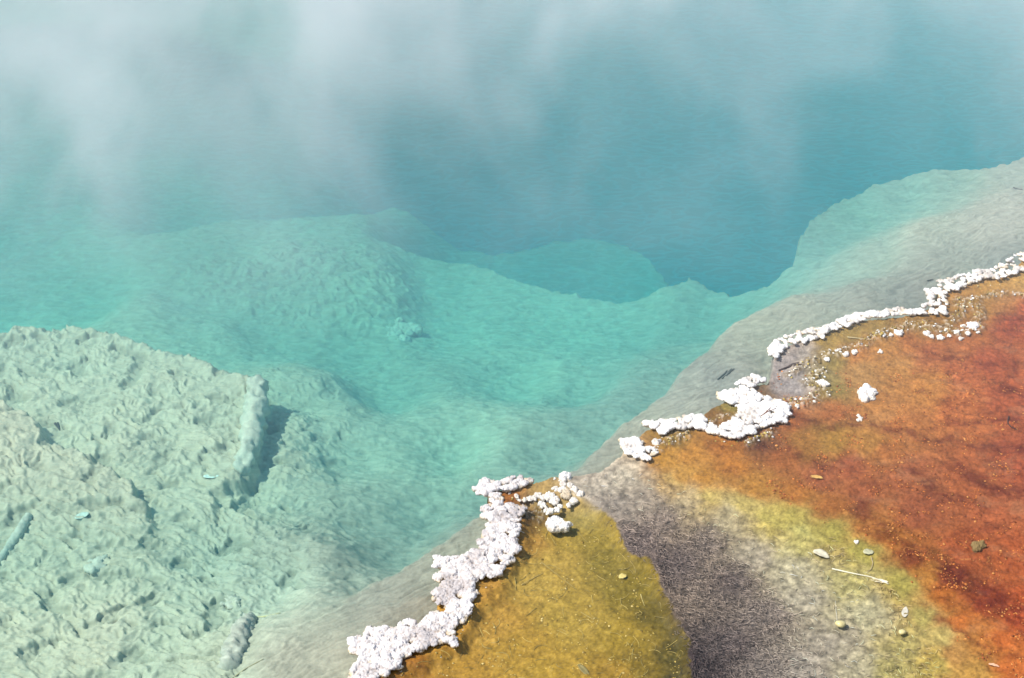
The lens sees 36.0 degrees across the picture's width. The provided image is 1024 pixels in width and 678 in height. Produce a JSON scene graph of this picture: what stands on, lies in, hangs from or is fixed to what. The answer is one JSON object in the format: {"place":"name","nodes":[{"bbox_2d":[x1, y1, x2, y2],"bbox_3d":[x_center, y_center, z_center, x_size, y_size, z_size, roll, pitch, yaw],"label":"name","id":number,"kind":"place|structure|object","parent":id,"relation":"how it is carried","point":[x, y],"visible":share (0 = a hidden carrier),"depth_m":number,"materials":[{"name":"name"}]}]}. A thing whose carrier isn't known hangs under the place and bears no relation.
{"place":"outdoors","nodes":[
{"label":"outdoors","id":0,"kind":"place"},
{"bbox_2d":[0,0,1023,677],"bbox_3d":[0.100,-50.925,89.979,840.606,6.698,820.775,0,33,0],"label":"ground","id":1,"kind":"structure","parent":0,"point":[576,238],"depth_m":8.51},
{"bbox_2d":[0,512,32,565],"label":"sunken branch","id":2,"kind":"object","parent":1,"relation":"on","point":[22,526],"visible":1,"depth_m":6.60,"materials":[{"name":"wood"}]},
{"bbox_2d":[54,422,60,430],"bbox_3d":[-2.093,0.405,7.274,0.019,0.034,0.069,-24,40,-32],"label":"submerged debris","id":3,"kind":"object","parent":1,"relation":"on","point":[57,425],"visible":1,"depth_m":7.27,"materials":[{"name":"teal wood"}]},
{"bbox_2d":[75,512,88,518],"bbox_3d":[-1.819,0.747,6.664,0.058,0.008,0.042,0,33,0],"label":"sunken leaf","id":4,"kind":"object","parent":1,"relation":"on","point":[84,514],"visible":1,"depth_m":6.67,"materials":[{"name":"teal plant"}]},
{"bbox_2d":[83,554,108,574],"bbox_3d":[-1.706,0.928,6.450,0.104,0.046,0.114,0,33,0],"label":"sunken rock","id":5,"kind":"object","parent":1,"relation":"on","point":[95,565],"visible":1,"depth_m":6.43,"materials":[{"name":"stone"}]},
{"bbox_2d":[203,474,218,477],"bbox_3d":[-1.329,0.606,6.962,0.068,0.009,0.029,0,33,0],"label":"sunken leaf","id":6,"kind":"object","parent":1,"relation":"on","point":[207,476],"visible":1,"depth_m":6.96,"materials":[{"name":"white plant"}]},
{"bbox_2d":[220,594,240,609],"bbox_3d":[-1.107,1.040,6.210,0.083,0.041,0.082,0,33,0],"label":"sunken rock","id":7,"kind":"object","parent":1,"relation":"on","point":[227,604],"visible":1,"depth_m":6.20,"materials":[{"name":"grey stone"}]},
{"bbox_2d":[217,611,257,670],"bbox_3d":[-1.029,1.141,5.935,0.104,0.128,0.320,3,33,5],"label":"sunken log","id":8,"kind":"object","parent":1,"relation":"on","point":[234,646],"visible":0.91,"depth_m":5.87,"materials":[{"name":"grey wood"}]},
{"bbox_2d":[232,658,263,677],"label":"sunken straw","id":9,"kind":"object","parent":1,"relation":"on","point":[246,668],"visible":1,"depth_m":5.78,"materials":[{"name":"beige plant"}]},
{"bbox_2d":[232,374,270,475],"bbox_3d":[-1.201,0.397,7.271,0.146,0.140,0.693,0,33,0],"label":"sunken log","id":10,"kind":"object","parent":1,"relation":"on","point":[256,411],"visible":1,"depth_m":7.22,"materials":[{"name":"white wood"}]},
{"bbox_2d":[386,316,422,341],"bbox_3d":[-0.618,-0.038,8.786,0.223,0.082,0.221,21,38,29],"label":"sunken rock","id":11,"kind":"object","parent":1,"relation":"on","point":[403,330],"visible":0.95,"depth_m":8.77,"materials":[{"name":"teal stone"}]},
{"bbox_2d":[347,474,533,677],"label":"sinter crust","id":12,"kind":"object","parent":1,"relation":"on","point":[383,651],"visible":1,"depth_m":5.87},
{"bbox_2d":[531,495,536,500],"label":"pebble","id":13,"kind":"object","parent":1,"relation":"on","point":[534,497],"visible":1,"depth_m":6.37,"materials":[{"name":"white stone"}]},
{"bbox_2d":[394,507,682,677],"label":"pond fibres","id":14,"kind":"object","parent":1,"relation":"on","point":[563,614],"visible":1,"depth_m":5.82,"materials":[{"name":"yellow plant"}]},
{"bbox_2d":[538,501,547,508],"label":"pebble","id":15,"kind":"object","parent":1,"relation":"on","point":[541,504],"visible":1,"depth_m":6.33,"materials":[{"name":"white stone"}]},
{"bbox_2d":[543,507,554,514],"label":"pebble","id":16,"kind":"object","parent":1,"relation":"on","point":[549,511],"visible":1,"depth_m":6.29,"materials":[{"name":"white stone"}]},
{"bbox_2d":[543,491,555,501],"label":"pebble","id":17,"kind":"object","parent":1,"relation":"on","point":[548,495],"visible":1,"depth_m":6.37,"materials":[{"name":"white stone"}]},
{"bbox_2d":[549,496,559,505],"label":"pebble","id":18,"kind":"object","parent":1,"relation":"on","point":[555,500],"visible":1,"depth_m":6.35,"materials":[{"name":"white stone"}]},
{"bbox_2d":[551,486,557,491],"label":"pebble","id":19,"kind":"object","parent":1,"relation":"on","point":[555,488],"visible":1,"depth_m":6.42,"materials":[{"name":"white stone"}]},
{"bbox_2d":[554,507,560,512],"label":"pebble","id":20,"kind":"object","parent":1,"relation":"on","point":[557,509],"visible":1,"depth_m":6.30,"materials":[{"name":"white stone"}]},
{"bbox_2d":[438,510,679,677],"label":"pond specks","id":21,"kind":"object","parent":1,"relation":"on","point":[542,618],"visible":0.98,"depth_m":5.81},
{"bbox_2d":[545,515,572,532],"bbox_3d":[0.187,0.734,6.232,0.112,0.055,0.091,0,33,0],"label":"sinter stone","id":22,"kind":"object","parent":1,"relation":"on","point":[555,524],"visible":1,"depth_m":6.21,"materials":[{"name":"white stone"}]},
{"bbox_2d":[558,486,565,492],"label":"pebble","id":23,"kind":"object","parent":1,"relation":"on","point":[560,489],"visible":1,"depth_m":6.41,"materials":[{"name":"white stone"}]},
{"bbox_2d":[559,481,566,485],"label":"pebble","id":24,"kind":"object","parent":1,"relation":"on","point":[563,483],"visible":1,"depth_m":6.44,"materials":[{"name":"white stone"}]},
{"bbox_2d":[558,471,571,481],"bbox_3d":[0.218,0.571,6.481,0.057,0.042,0.067,0,33,0],"label":"sinter stone","id":25,"kind":"object","parent":1,"relation":"on","point":[565,476],"visible":1,"depth_m":6.47,"materials":[{"name":"white stone"}]},
{"bbox_2d":[560,488,571,499],"bbox_3d":[0.219,0.629,6.387,0.049,0.028,0.061,0,33,0],"label":"sinter stone","id":26,"kind":"object","parent":1,"relation":"on","point":[565,494],"visible":1,"depth_m":6.38,"materials":[{"name":"beige stone"}]},
{"bbox_2d":[567,482,573,487],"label":"pebble","id":27,"kind":"object","parent":1,"relation":"on","point":[569,484],"visible":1,"depth_m":6.43,"materials":[{"name":"white stone"}]},
{"bbox_2d":[569,497,578,505],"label":"pebble","id":28,"kind":"object","parent":1,"relation":"on","point":[573,501],"visible":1,"depth_m":6.35,"materials":[{"name":"white stone"}]},
{"bbox_2d":[570,485,577,493],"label":"pebble","id":29,"kind":"object","parent":1,"relation":"on","point":[574,489],"visible":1,"depth_m":6.41,"materials":[{"name":"white stone"}]},
{"bbox_2d":[577,490,584,496],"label":"pebble","id":30,"kind":"object","parent":1,"relation":"on","point":[580,493],"visible":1,"depth_m":6.38,"materials":[{"name":"white stone"}]},
{"bbox_2d":[578,664,588,673],"bbox_3d":[0.255,1.177,5.606,0.023,0.011,0.060,-23,40,-31],"label":"dead leaf","id":31,"kind":"object","parent":1,"relation":"on","point":[583,669],"visible":1,"depth_m":5.61,"materials":[{"name":"beige plant"}]},
{"bbox_2d":[619,573,626,578],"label":"dead leaf","id":32,"kind":"object","parent":1,"relation":"on","point":[622,575],"visible":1,"depth_m":6.02,"materials":[{"name":"yellow plant"}]},
{"bbox_2d":[618,436,658,460],"bbox_3d":[0.521,0.459,6.627,0.133,0.037,0.202,-28,42,-36],"label":"sinter crust","id":33,"kind":"object","parent":1,"relation":"on","point":[633,447],"visible":1,"depth_m":6.61},
{"bbox_2d":[651,438,661,445],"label":"sinter stone","id":34,"kind":"object","parent":1,"relation":"on","point":[655,441],"visible":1,"depth_m":6.68,"materials":[{"name":"white stone"}]},
{"bbox_2d":[400,277,1023,675],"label":"rim crumbs","id":35,"kind":"object","parent":1,"relation":"on","point":[672,436],"visible":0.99,"depth_m":6.69,"materials":[{"name":"white stone"}]},
{"bbox_2d":[641,373,792,438],"bbox_3d":[0.925,0.335,6.816,0.676,0.042,0.369,-21,38,-29],"label":"sinter crust","id":36,"kind":"object","parent":1,"relation":"on","point":[746,397],"visible":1,"depth_m":6.80},
{"bbox_2d":[717,368,733,379],"bbox_3d":[0.988,0.162,7.287,0.026,0.015,0.114,23,40,31],"label":"sunken twig","id":37,"kind":"object","parent":1,"relation":"on","point":[727,373],"visible":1,"depth_m":7.28,"materials":[{"name":"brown wood"}]},
{"bbox_2d":[585,463,950,677],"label":"filaments","id":38,"kind":"object","parent":1,"relation":"on","point":[721,634],"visible":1,"depth_m":5.83,"materials":[{"name":"grey plant"}]},
{"bbox_2d":[778,362,801,370],"bbox_3d":[1.258,0.123,7.160,0.114,0.018,0.030,-11,35,-16],"label":"driftwood twig","id":39,"kind":"object","parent":1,"relation":"on","point":[793,364],"visible":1,"depth_m":7.16,"materials":[{"name":"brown wood"}]},
{"bbox_2d":[810,475,822,478],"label":"dead leaf","id":40,"kind":"object","parent":1,"relation":"on","point":[817,476],"visible":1,"depth_m":6.48,"materials":[{"name":"plant"}]},
{"bbox_2d":[813,549,829,557],"bbox_3d":[1.193,0.829,6.082,0.062,0.016,0.044,0,33,0],"label":"dead leaf","id":41,"kind":"object","parent":1,"relation":"on","point":[821,552],"visible":1,"depth_m":6.08,"materials":[{"name":"white plant"}]},
{"bbox_2d":[817,379,829,386],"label":"sinter stone","id":42,"kind":"object","parent":1,"relation":"on","point":[823,382],"visible":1,"depth_m":7.03,"materials":[{"name":"white stone"}]},
{"bbox_2d":[654,291,1022,447],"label":"sinter gravel","id":43,"kind":"structure","parent":1,"relation":"on","point":[881,333],"depth_m":7.25,"materials":[{"name":"beige gravel"}]},
{"bbox_2d":[835,620,845,627],"bbox_3d":[1.199,1.041,5.750,0.038,0.024,0.031,-8,34,-12],"label":"glossy blister","id":44,"kind":"object","parent":1,"relation":"on","point":[840,623],"visible":1,"depth_m":5.74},
{"bbox_2d":[842,351,848,356],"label":"pebble","id":45,"kind":"object","parent":1,"relation":"on","point":[845,354],"visible":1,"depth_m":7.23,"materials":[{"name":"white stone"}]},
{"bbox_2d":[851,349,857,354],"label":"pebble","id":46,"kind":"object","parent":1,"relation":"on","point":[854,352],"visible":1,"depth_m":7.25,"materials":[{"name":"white stone"}]},
{"bbox_2d":[856,414,862,421],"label":"sinter stone","id":47,"kind":"object","parent":1,"relation":"on","point":[859,417],"visible":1,"depth_m":6.83,"materials":[{"name":"white stone"}]},
{"bbox_2d":[832,568,887,583],"bbox_3d":[1.323,0.898,5.983,0.220,0.017,0.015,15,36,22],"label":"straw","id":48,"kind":"object","parent":1,"relation":"on","point":[856,574],"visible":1,"depth_m":5.99,"materials":[{"name":"beige plant"}]},
{"bbox_2d":[857,383,877,402],"bbox_3d":[1.576,0.243,6.983,0.094,0.052,0.134,0,33,0],"label":"sinter stone","id":49,"kind":"object","parent":1,"relation":"on","point":[866,392],"visible":1,"depth_m":6.96,"materials":[{"name":"white stone"}]},
{"bbox_2d":[863,549,873,553],"bbox_3d":[1.377,0.822,6.083,0.044,0.009,0.034,0,33,0],"label":"dead leaf","id":50,"kind":"object","parent":1,"relation":"on","point":[867,551],"visible":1,"depth_m":6.08,"materials":[{"name":"beige plant"}]},
{"bbox_2d":[757,371,1023,677],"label":"mat crumbs","id":51,"kind":"object","parent":1,"relation":"on","point":[920,538],"visible":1,"depth_m":6.42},
{"bbox_2d":[766,251,1023,357],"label":"sinter crust","id":52,"kind":"object","parent":1,"relation":"on","point":[776,348],"visible":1,"depth_m":7.53},
{"bbox_2d":[894,329,903,336],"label":"pebble","id":53,"kind":"object","parent":1,"relation":"on","point":[898,332],"visible":1,"depth_m":7.38,"materials":[{"name":"white stone"}]},
{"bbox_2d":[898,629,905,634],"bbox_3d":[1.415,1.062,5.716,0.029,0.016,0.025,0,33,0],"label":"glossy blister","id":54,"kind":"object","parent":1,"relation":"on","point":[902,631],"visible":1,"depth_m":5.71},
{"bbox_2d":[901,606,907,616],"bbox_3d":[1.449,1.006,5.810,0.025,0.007,0.059,10,34,15],"label":"dead leaf","id":55,"kind":"object","parent":1,"relation":"on","point":[905,609],"visible":1,"depth_m":5.81,"materials":[{"name":"white plant"}]},
{"bbox_2d":[923,330,930,335],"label":"pebble","id":56,"kind":"object","parent":1,"relation":"on","point":[926,333],"visible":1,"depth_m":7.38,"materials":[{"name":"white stone"}]},
{"bbox_2d":[936,334,944,339],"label":"pebble","id":57,"kind":"object","parent":1,"relation":"on","point":[940,337],"visible":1,"depth_m":7.36,"materials":[{"name":"white stone"}]},
{"bbox_2d":[966,322,978,330],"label":"sinter stone","id":58,"kind":"object","parent":1,"relation":"on","point":[973,325],"visible":1,"depth_m":7.42,"materials":[{"name":"white stone"}]},
{"bbox_2d":[971,540,986,552],"bbox_3d":[1.811,0.805,6.113,0.061,0.036,0.060,0,33,0],"label":"mat stone","id":59,"kind":"object","parent":1,"relation":"on","point":[978,546],"visible":1,"depth_m":6.10,"materials":[{"name":"brown stone"}]}
]}

